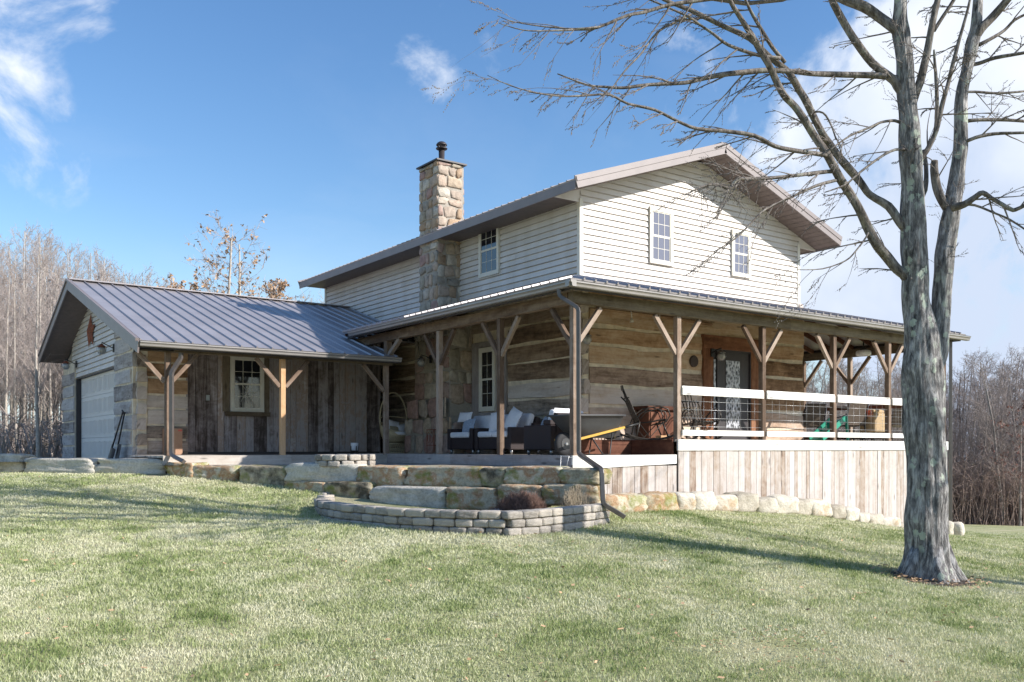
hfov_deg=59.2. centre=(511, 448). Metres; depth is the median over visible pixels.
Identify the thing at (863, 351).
hanging lamp
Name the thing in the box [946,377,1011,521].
woodland tree
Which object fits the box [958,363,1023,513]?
woodland tree
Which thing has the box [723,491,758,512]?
edging stone
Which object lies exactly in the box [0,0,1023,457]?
sky
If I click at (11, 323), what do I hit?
woodland tree
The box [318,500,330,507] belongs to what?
paving block
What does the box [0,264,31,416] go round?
woodland tree
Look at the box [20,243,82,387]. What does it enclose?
woodland tree
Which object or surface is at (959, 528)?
edging stone
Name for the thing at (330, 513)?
paving block
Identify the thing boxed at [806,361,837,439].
woodland tree
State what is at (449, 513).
paving block
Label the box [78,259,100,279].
woodland tree
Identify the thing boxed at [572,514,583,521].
paving block
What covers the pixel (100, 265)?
woodland tree
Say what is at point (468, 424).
throw pillow
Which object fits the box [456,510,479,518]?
paving block
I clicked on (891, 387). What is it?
woodland tree
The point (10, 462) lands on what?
stone block
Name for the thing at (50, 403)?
woodland tree
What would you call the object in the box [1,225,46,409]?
woodland tree
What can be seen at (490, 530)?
paving block
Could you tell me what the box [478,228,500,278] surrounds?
window
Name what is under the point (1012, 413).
woodland tree
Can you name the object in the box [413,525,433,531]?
paving block
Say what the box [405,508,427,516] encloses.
paving block
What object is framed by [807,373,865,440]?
woodland tree
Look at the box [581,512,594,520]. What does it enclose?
paving block
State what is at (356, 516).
paving block
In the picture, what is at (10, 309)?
woodland tree
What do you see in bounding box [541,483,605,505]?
stone block
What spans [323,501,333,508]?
paving block
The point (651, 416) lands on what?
cabinet
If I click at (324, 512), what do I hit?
paving block
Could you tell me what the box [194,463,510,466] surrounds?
patio
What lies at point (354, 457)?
paving block
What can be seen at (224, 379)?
garage wing
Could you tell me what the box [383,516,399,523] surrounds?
paving block
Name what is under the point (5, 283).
woodland tree
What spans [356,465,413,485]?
stone block
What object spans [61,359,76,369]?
wall lamp
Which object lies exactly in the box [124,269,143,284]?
woodland tree
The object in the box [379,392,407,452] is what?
egg chair
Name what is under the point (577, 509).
paving block
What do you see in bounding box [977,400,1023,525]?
tree
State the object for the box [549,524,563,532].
paving block
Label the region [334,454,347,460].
paving block
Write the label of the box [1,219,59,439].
woodland tree
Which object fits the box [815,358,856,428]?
woodland tree
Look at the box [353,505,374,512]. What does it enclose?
paving block
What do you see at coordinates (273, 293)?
oak tree
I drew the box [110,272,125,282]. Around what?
woodland tree
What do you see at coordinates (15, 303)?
woodland tree
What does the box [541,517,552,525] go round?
paving block
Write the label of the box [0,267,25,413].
woodland tree
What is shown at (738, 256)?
window
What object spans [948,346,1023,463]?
woodland tree
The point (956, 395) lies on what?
woodland tree
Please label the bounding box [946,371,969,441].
woodland tree
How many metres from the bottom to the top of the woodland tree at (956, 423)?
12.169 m
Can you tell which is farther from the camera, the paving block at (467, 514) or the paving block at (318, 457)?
the paving block at (318, 457)
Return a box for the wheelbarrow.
[547,414,638,454]
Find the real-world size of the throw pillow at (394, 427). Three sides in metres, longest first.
0.240 x 0.240 x 0.105 m
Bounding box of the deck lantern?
[351,443,357,453]
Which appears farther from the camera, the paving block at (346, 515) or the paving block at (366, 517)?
the paving block at (346, 515)
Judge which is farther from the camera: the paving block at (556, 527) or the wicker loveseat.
the wicker loveseat
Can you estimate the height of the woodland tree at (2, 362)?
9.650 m
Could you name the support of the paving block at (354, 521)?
on the lawn at (773, 650)
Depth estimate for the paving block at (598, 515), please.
12.37 m
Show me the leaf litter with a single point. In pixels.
(638, 606)
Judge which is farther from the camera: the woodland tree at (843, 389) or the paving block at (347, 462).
the woodland tree at (843, 389)
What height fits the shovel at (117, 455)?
1.026 m
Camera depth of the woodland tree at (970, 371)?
76.38 m
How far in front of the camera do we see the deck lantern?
20.27 m
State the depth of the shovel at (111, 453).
19.23 m
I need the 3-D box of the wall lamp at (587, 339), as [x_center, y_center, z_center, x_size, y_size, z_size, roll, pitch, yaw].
[1.420,-2.126,17.343,0.198,0.287,0.371,0,0,-6]
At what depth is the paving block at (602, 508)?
12.48 m
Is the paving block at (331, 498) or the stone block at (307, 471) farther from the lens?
the stone block at (307, 471)
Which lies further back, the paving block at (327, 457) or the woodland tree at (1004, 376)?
the woodland tree at (1004, 376)
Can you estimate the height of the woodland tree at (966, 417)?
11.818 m
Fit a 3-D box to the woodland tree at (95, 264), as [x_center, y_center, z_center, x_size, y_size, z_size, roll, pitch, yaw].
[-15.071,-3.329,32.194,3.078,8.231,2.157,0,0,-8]
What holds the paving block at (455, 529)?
on the lawn at (773, 650)
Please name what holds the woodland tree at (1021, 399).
on the lawn at (773, 650)
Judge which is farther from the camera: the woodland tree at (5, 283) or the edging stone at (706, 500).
the woodland tree at (5, 283)
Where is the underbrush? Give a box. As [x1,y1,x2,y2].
[0,402,62,457]
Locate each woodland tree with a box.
[0,226,61,426]
[0,230,38,421]
[0,234,27,387]
[0,240,22,397]
[0,242,64,457]
[0,244,18,371]
[0,245,43,451]
[0,250,26,394]
[0,251,38,333]
[0,255,21,424]
[0,259,18,390]
[0,261,31,448]
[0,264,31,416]
[0,264,43,419]
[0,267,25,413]
[0,302,19,388]
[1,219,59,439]
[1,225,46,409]
[2,250,56,453]
[2,254,71,446]
[2,273,44,437]
[3,257,29,406]
[3,266,38,429]
[5,254,35,402]
[8,270,33,423]
[9,278,62,453]
[10,222,61,408]
[12,234,53,340]
[15,254,45,393]
[16,267,67,451]
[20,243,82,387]
[22,241,62,445]
[22,241,63,386]
[22,286,36,430]
[28,236,64,367]
[29,250,65,450]
[29,256,71,402]
[30,239,89,399]
[31,261,52,427]
[34,275,60,450]
[48,258,113,377]
[69,248,96,279]
[76,246,110,281]
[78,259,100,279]
[91,249,119,282]
[93,254,116,279]
[109,262,128,283]
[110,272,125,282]
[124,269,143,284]
[128,271,141,283]
[138,263,156,285]
[806,360,844,439]
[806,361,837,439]
[806,379,829,431]
[807,362,829,431]
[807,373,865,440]
[809,360,869,440]
[811,362,854,439]
[813,360,876,440]
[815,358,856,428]
[823,362,874,432]
[826,359,873,440]
[837,362,879,440]
[841,370,899,440]
[841,371,883,440]
[854,367,902,440]
[859,370,903,440]
[860,356,902,404]
[863,389,902,440]
[870,366,903,440]
[874,376,901,440]
[881,367,956,428]
[891,359,901,387]
[899,379,972,469]
[899,382,963,478]
[946,342,1023,468]
[946,351,1017,451]
[946,352,1023,470]
[946,358,998,465]
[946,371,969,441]
[946,377,997,467]
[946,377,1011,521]
[946,384,966,466]
[946,389,982,467]
[947,367,986,464]
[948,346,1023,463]
[948,389,1008,501]
[952,381,1022,511]
[953,365,1023,472]
[955,351,1023,524]
[956,371,1015,452]
[956,386,1006,445]
[957,381,1015,463]
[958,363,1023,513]
[958,372,1023,478]
[962,353,1023,511]
[965,360,1023,457]
[966,359,1023,469]
[966,363,1023,491]
[971,349,1023,471]
[973,347,1023,430]
[990,366,1023,470]
[992,366,1023,468]
[1006,390,1023,482]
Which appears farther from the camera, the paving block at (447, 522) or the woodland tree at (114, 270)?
the woodland tree at (114, 270)
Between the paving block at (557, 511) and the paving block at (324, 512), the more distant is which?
the paving block at (324, 512)
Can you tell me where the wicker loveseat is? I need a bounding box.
[474,413,540,453]
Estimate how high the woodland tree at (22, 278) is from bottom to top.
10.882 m
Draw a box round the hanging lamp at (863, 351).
[856,341,870,356]
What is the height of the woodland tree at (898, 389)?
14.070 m
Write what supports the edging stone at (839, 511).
on the lawn at (773, 650)
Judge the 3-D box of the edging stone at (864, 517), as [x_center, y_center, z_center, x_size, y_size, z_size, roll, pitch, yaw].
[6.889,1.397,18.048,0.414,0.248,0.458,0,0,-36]
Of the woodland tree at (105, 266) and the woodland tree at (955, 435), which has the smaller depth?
the woodland tree at (105, 266)
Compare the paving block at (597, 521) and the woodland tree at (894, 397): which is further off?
the woodland tree at (894, 397)
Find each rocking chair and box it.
[620,385,672,439]
[681,395,722,439]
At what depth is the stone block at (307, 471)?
15.20 m
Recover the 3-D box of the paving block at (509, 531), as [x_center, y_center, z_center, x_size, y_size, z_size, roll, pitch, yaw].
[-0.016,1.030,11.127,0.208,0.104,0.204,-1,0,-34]
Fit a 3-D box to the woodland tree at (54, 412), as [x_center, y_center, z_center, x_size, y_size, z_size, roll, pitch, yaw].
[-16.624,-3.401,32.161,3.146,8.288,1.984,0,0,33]
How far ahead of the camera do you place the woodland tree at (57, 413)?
32.40 m
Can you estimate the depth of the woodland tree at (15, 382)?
28.36 m
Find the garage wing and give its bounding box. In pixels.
[38,278,414,466]
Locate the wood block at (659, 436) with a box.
[656,435,666,439]
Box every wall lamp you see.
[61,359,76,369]
[97,342,113,354]
[417,355,431,366]
[582,333,591,343]
[711,348,725,360]
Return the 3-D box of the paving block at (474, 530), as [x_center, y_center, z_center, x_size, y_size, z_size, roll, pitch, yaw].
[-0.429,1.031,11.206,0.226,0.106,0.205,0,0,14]
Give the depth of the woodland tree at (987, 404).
71.71 m
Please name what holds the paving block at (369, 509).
on the paving block at (366, 517)
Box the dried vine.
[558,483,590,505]
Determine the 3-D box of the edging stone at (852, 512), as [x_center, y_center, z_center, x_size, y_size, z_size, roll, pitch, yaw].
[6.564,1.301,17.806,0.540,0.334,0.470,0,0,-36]
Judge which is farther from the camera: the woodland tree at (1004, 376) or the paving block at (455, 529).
the woodland tree at (1004, 376)
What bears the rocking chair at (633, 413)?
on the log house
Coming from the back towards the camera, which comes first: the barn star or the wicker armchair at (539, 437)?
the barn star
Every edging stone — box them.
[605,492,647,512]
[638,491,679,511]
[671,491,695,510]
[683,491,717,510]
[714,494,738,511]
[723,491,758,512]
[755,497,778,513]
[766,494,798,513]
[796,498,812,515]
[809,498,832,516]
[830,504,846,518]
[843,506,859,520]
[858,512,869,522]
[869,513,883,524]
[883,516,900,526]
[948,521,953,534]
[953,522,964,535]
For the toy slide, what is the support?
on the log house
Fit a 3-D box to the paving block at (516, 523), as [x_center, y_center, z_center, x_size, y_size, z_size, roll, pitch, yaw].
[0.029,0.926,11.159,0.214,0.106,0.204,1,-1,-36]
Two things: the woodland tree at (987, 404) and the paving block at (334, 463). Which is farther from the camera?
the woodland tree at (987, 404)
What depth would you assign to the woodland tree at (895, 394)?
57.65 m
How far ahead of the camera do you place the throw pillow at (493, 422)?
18.15 m
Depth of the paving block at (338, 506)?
12.58 m
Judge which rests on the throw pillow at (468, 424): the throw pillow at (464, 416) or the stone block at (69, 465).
the throw pillow at (464, 416)
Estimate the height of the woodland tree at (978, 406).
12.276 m
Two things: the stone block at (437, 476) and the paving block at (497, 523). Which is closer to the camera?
the paving block at (497, 523)
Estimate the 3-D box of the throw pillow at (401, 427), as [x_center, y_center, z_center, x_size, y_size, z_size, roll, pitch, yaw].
[-2.688,-0.460,22.108,0.300,0.280,0.113,-17,-9,-46]
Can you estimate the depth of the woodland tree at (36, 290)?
34.42 m
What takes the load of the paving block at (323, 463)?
on the stone block at (307, 471)
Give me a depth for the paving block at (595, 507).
12.32 m
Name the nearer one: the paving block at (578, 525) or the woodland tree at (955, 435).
the paving block at (578, 525)
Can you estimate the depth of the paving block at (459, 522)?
11.15 m
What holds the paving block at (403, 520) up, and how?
on the paving block at (406, 526)
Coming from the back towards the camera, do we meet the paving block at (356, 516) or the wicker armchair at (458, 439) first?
the wicker armchair at (458, 439)
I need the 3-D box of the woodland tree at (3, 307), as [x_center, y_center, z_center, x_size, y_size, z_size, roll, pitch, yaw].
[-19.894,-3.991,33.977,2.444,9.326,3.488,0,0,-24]
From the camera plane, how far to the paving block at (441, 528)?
11.26 m
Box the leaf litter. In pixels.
[1,476,1023,681]
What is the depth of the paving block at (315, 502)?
13.63 m
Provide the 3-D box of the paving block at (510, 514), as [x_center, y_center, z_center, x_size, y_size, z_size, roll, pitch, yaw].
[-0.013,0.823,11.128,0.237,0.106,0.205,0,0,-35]
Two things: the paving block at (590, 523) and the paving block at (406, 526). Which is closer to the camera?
the paving block at (406, 526)
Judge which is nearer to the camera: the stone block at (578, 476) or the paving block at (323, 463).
the stone block at (578, 476)
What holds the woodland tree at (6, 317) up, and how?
on the lawn at (773, 650)
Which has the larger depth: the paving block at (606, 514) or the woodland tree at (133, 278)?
the woodland tree at (133, 278)
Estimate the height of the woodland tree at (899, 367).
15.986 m
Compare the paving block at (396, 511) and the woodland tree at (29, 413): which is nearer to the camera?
the paving block at (396, 511)
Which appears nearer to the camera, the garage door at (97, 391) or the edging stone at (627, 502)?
the edging stone at (627, 502)
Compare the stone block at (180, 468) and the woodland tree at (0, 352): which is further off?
the woodland tree at (0, 352)
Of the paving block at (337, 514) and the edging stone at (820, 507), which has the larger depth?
the edging stone at (820, 507)
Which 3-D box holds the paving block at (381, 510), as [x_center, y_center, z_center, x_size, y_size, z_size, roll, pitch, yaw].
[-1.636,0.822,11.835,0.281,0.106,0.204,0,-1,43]
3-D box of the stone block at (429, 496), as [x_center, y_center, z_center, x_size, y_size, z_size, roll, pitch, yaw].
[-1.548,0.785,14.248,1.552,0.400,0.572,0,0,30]
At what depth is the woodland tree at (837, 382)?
71.37 m
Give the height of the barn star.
0.850 m
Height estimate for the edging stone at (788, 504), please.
0.390 m
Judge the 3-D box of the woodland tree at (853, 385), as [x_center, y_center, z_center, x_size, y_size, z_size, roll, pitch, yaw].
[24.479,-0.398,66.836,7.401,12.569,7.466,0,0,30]
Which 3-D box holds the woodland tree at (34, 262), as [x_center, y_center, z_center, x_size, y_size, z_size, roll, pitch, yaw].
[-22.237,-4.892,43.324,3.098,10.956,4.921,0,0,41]
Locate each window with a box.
[230,356,263,411]
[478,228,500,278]
[479,347,495,411]
[648,206,673,266]
[730,229,750,278]
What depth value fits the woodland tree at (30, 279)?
49.01 m
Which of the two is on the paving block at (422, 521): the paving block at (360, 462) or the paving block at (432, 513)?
the paving block at (432, 513)
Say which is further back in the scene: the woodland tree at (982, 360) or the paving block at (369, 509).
the woodland tree at (982, 360)
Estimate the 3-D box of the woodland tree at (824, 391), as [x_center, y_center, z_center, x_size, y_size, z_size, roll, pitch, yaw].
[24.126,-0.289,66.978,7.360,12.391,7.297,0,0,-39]
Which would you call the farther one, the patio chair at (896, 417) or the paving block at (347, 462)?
the patio chair at (896, 417)
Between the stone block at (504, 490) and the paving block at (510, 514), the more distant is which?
the stone block at (504, 490)
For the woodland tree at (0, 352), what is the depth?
30.98 m
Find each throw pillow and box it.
[389,420,398,428]
[390,426,398,430]
[396,423,404,430]
[458,412,472,421]
[462,418,475,431]
[489,410,504,430]
[504,406,522,428]
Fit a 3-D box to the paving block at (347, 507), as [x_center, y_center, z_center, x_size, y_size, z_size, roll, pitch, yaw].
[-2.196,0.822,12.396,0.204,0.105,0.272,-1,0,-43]
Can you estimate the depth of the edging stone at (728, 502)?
15.49 m
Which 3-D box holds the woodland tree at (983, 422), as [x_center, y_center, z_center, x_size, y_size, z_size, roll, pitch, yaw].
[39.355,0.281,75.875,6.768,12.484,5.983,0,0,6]
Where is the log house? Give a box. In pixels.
[298,141,970,521]
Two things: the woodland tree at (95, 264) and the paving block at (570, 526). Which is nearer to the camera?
the paving block at (570, 526)
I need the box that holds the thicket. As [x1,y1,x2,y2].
[948,439,1023,525]
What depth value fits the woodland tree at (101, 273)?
31.30 m
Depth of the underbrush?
27.50 m
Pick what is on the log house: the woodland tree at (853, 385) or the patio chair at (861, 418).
the patio chair at (861, 418)
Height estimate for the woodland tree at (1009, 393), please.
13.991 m
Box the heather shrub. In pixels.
[495,490,547,510]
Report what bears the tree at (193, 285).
on the lawn at (773, 650)
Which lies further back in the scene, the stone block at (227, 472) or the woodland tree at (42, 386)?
the woodland tree at (42, 386)
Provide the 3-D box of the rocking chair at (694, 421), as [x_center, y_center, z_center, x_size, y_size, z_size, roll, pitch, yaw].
[3.837,-0.686,18.539,0.648,1.071,1.039,0,0,-17]
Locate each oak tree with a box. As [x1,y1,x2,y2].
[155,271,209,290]
[182,209,308,299]
[237,276,299,300]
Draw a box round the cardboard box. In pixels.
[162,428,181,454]
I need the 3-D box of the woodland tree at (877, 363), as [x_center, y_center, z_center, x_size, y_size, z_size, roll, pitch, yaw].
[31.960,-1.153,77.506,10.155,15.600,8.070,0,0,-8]
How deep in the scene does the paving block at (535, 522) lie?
11.21 m
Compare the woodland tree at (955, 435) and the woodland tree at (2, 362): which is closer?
the woodland tree at (2, 362)
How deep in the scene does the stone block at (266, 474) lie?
15.82 m
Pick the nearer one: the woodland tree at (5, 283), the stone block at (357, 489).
the stone block at (357, 489)
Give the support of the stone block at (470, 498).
on the lawn at (773, 650)
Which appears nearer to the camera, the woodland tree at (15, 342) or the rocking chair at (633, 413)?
the rocking chair at (633, 413)
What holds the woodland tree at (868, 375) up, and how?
on the lawn at (773, 650)
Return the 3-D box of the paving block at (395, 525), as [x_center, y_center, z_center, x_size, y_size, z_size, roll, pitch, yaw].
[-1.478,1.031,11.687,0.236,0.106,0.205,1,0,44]
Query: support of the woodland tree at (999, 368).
on the lawn at (773, 650)
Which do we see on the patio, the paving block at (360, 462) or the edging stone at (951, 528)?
the paving block at (360, 462)
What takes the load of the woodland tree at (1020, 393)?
on the lawn at (773, 650)
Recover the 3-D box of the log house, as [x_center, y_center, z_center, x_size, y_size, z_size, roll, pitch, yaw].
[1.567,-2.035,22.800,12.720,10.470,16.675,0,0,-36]
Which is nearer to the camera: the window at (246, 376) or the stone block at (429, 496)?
the stone block at (429, 496)
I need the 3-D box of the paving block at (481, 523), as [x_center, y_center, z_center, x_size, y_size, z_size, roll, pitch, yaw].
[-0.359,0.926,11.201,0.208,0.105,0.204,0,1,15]
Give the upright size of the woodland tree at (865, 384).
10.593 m
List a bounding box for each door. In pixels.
[81,370,114,458]
[713,349,750,439]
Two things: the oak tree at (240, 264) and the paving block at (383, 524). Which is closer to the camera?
the paving block at (383, 524)
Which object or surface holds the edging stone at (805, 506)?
on the lawn at (773, 650)
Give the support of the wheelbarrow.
on the log house
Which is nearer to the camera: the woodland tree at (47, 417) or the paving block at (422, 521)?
the paving block at (422, 521)
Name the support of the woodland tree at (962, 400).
on the lawn at (773, 650)
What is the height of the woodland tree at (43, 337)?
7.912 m
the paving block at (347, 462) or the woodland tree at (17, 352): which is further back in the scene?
the woodland tree at (17, 352)
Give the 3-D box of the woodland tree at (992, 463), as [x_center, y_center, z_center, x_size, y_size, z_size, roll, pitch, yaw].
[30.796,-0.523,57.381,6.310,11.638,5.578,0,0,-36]
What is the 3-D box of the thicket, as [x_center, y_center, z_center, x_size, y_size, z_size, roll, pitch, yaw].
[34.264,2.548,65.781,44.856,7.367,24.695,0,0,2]
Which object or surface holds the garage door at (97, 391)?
in the garage wing
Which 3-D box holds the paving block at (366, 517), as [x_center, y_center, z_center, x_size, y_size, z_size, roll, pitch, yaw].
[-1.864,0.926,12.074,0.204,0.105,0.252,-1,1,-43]
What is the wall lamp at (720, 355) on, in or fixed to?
attached to the log house
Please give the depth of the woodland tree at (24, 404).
34.06 m
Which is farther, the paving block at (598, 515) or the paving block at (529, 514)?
the paving block at (598, 515)
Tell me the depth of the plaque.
19.35 m
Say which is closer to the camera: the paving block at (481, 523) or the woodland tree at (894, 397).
the paving block at (481, 523)
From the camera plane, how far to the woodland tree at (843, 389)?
65.53 m
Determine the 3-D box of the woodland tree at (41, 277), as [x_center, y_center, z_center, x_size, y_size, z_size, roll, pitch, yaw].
[-14.766,-3.229,28.480,2.051,7.825,2.926,0,0,-29]
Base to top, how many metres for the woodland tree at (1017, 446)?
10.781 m
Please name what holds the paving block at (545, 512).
on the paving block at (547, 521)
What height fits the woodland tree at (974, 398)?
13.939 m
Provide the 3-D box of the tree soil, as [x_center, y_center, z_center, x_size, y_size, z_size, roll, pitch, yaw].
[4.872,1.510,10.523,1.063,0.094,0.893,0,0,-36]
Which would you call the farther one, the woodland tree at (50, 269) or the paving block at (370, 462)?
the woodland tree at (50, 269)
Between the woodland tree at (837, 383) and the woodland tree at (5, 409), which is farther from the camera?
the woodland tree at (837, 383)
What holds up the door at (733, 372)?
in the log house
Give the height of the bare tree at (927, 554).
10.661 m
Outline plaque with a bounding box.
[689,355,697,366]
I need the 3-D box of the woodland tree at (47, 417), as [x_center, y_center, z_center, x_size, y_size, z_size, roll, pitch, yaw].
[-16.550,-2.906,32.089,2.179,7.214,1.712,0,0,-28]
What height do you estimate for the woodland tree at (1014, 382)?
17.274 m
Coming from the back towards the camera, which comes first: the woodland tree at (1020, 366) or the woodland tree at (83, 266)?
the woodland tree at (1020, 366)
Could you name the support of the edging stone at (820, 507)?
on the lawn at (773, 650)
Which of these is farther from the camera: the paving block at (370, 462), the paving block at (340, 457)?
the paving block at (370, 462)
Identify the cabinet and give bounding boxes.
[633,406,672,439]
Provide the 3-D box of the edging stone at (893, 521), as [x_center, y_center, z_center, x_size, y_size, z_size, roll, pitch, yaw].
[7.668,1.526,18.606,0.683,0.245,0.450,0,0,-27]
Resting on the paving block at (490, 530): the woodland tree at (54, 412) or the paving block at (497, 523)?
the paving block at (497, 523)
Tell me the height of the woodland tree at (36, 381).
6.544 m
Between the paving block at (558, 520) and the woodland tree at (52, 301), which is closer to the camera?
the paving block at (558, 520)
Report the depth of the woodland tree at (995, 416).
60.26 m
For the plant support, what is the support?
on the stone block at (534, 475)
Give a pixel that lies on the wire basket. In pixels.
(433, 440)
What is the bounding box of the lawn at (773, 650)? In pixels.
[0,462,1023,681]
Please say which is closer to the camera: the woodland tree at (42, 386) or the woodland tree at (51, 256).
the woodland tree at (42, 386)
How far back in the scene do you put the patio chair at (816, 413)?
22.21 m
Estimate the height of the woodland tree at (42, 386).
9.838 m
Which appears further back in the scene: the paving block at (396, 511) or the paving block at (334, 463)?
the paving block at (334, 463)
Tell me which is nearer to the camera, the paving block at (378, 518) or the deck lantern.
the paving block at (378, 518)
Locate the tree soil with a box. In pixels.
[885,571,975,585]
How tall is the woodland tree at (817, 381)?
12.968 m
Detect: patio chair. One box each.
[803,404,826,440]
[837,403,868,440]
[891,408,900,440]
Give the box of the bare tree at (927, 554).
[421,0,1023,584]
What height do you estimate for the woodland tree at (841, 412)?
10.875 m
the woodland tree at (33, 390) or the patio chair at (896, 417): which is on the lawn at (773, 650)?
the woodland tree at (33, 390)
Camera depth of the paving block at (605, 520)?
12.55 m
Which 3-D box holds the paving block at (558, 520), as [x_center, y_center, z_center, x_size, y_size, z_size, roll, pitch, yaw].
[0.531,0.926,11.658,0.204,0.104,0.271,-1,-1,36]
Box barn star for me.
[87,315,94,345]
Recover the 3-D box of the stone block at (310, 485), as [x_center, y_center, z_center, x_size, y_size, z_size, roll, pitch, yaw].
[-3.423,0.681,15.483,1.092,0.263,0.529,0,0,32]
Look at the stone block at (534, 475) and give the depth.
13.19 m
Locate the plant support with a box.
[560,456,579,467]
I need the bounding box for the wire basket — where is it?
[426,429,435,452]
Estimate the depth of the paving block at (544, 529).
11.36 m
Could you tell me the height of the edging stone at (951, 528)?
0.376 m
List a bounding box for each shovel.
[108,410,124,458]
[115,412,125,458]
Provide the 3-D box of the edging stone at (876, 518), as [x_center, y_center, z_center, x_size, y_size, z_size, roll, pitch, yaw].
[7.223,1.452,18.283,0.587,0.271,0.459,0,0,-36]
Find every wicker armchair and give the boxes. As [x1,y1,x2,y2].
[447,415,490,453]
[524,409,590,454]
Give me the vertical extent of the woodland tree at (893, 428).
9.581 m
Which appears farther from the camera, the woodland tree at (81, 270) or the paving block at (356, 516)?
the woodland tree at (81, 270)
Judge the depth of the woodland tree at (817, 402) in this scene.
63.64 m
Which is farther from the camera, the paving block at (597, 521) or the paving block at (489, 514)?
the paving block at (597, 521)
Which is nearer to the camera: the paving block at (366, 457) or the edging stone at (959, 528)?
the paving block at (366, 457)
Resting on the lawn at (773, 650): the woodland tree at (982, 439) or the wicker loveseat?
the woodland tree at (982, 439)
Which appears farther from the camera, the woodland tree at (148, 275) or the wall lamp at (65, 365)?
the woodland tree at (148, 275)
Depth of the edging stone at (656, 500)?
14.56 m
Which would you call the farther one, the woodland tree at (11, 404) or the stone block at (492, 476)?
the woodland tree at (11, 404)
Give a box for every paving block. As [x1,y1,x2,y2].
[314,498,325,505]
[315,454,323,460]
[317,494,333,497]
[317,497,334,501]
[318,461,327,466]
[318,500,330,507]
[322,454,334,460]
[322,509,329,515]
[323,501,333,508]
[328,461,340,466]
[328,510,336,516]
[330,502,343,509]
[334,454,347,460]
[334,511,341,517]
[336,503,352,510]
[341,461,353,463]
[341,504,361,511]
[341,512,355,519]
[347,454,360,460]
[350,513,365,520]
[350,520,363,523]
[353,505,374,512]
[354,461,366,463]
[359,454,371,460]
[362,513,373,521]
[365,506,385,513]
[367,460,374,465]
[372,514,387,522]
[373,522,387,526]
[375,507,397,514]
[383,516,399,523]
[387,524,401,528]
[388,508,410,515]
[398,516,414,524]
[401,525,413,530]
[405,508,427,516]
[412,517,434,525]
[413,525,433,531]
[425,509,445,517]
[433,526,449,533]
[434,518,457,526]
[440,509,456,517]
[449,526,467,533]
[455,518,473,526]
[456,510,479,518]
[467,527,485,534]
[473,519,489,527]
[479,510,500,518]
[485,527,501,535]
[489,519,505,527]
[501,510,522,519]
[502,527,520,535]
[506,519,524,527]
[516,509,538,518]
[521,527,538,534]
[525,518,542,526]
[532,508,551,517]
[539,525,550,533]
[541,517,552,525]
[543,508,562,515]
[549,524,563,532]
[551,516,564,523]
[553,507,572,514]
[562,515,574,522]
[563,506,582,513]
[563,522,574,530]
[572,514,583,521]
[573,505,590,512]
[573,522,582,529]
[580,520,593,527]
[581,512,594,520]
[583,504,599,511]
[592,519,602,525]
[593,512,602,518]
[594,503,608,510]
[600,511,609,518]
[603,518,609,523]
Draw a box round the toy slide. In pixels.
[809,416,848,440]
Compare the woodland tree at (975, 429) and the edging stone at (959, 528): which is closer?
the edging stone at (959, 528)
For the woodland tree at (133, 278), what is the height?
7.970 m
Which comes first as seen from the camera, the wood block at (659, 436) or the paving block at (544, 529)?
the paving block at (544, 529)
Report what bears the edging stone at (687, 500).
on the lawn at (773, 650)
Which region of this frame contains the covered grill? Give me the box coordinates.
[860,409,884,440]
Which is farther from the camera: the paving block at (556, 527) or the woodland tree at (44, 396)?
the woodland tree at (44, 396)
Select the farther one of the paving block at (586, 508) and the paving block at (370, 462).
the paving block at (370, 462)
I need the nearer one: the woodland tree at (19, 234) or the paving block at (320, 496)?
the paving block at (320, 496)
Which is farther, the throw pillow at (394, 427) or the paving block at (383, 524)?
the throw pillow at (394, 427)
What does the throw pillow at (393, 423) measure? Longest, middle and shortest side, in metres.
0.340 x 0.340 x 0.124 m
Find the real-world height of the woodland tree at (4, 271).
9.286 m
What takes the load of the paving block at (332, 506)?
on the paving block at (330, 513)
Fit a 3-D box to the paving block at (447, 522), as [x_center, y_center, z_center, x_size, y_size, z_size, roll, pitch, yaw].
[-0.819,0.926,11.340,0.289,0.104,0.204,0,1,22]
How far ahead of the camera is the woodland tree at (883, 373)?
66.70 m
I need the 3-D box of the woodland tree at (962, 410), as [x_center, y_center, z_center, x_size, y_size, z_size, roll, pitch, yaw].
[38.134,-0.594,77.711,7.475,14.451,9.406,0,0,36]
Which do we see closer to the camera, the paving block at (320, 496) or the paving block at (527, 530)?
the paving block at (527, 530)
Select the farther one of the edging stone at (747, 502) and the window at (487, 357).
the window at (487, 357)
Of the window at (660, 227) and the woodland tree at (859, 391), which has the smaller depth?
the window at (660, 227)
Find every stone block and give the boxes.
[0,453,35,472]
[23,458,103,473]
[95,458,166,473]
[164,462,208,477]
[193,465,241,481]
[239,465,286,485]
[284,462,367,481]
[284,481,325,492]
[323,481,375,498]
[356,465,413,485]
[369,485,446,507]
[403,465,491,486]
[445,486,498,509]
[480,466,506,486]
[498,484,550,507]
[503,466,567,484]
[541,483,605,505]
[558,468,612,484]

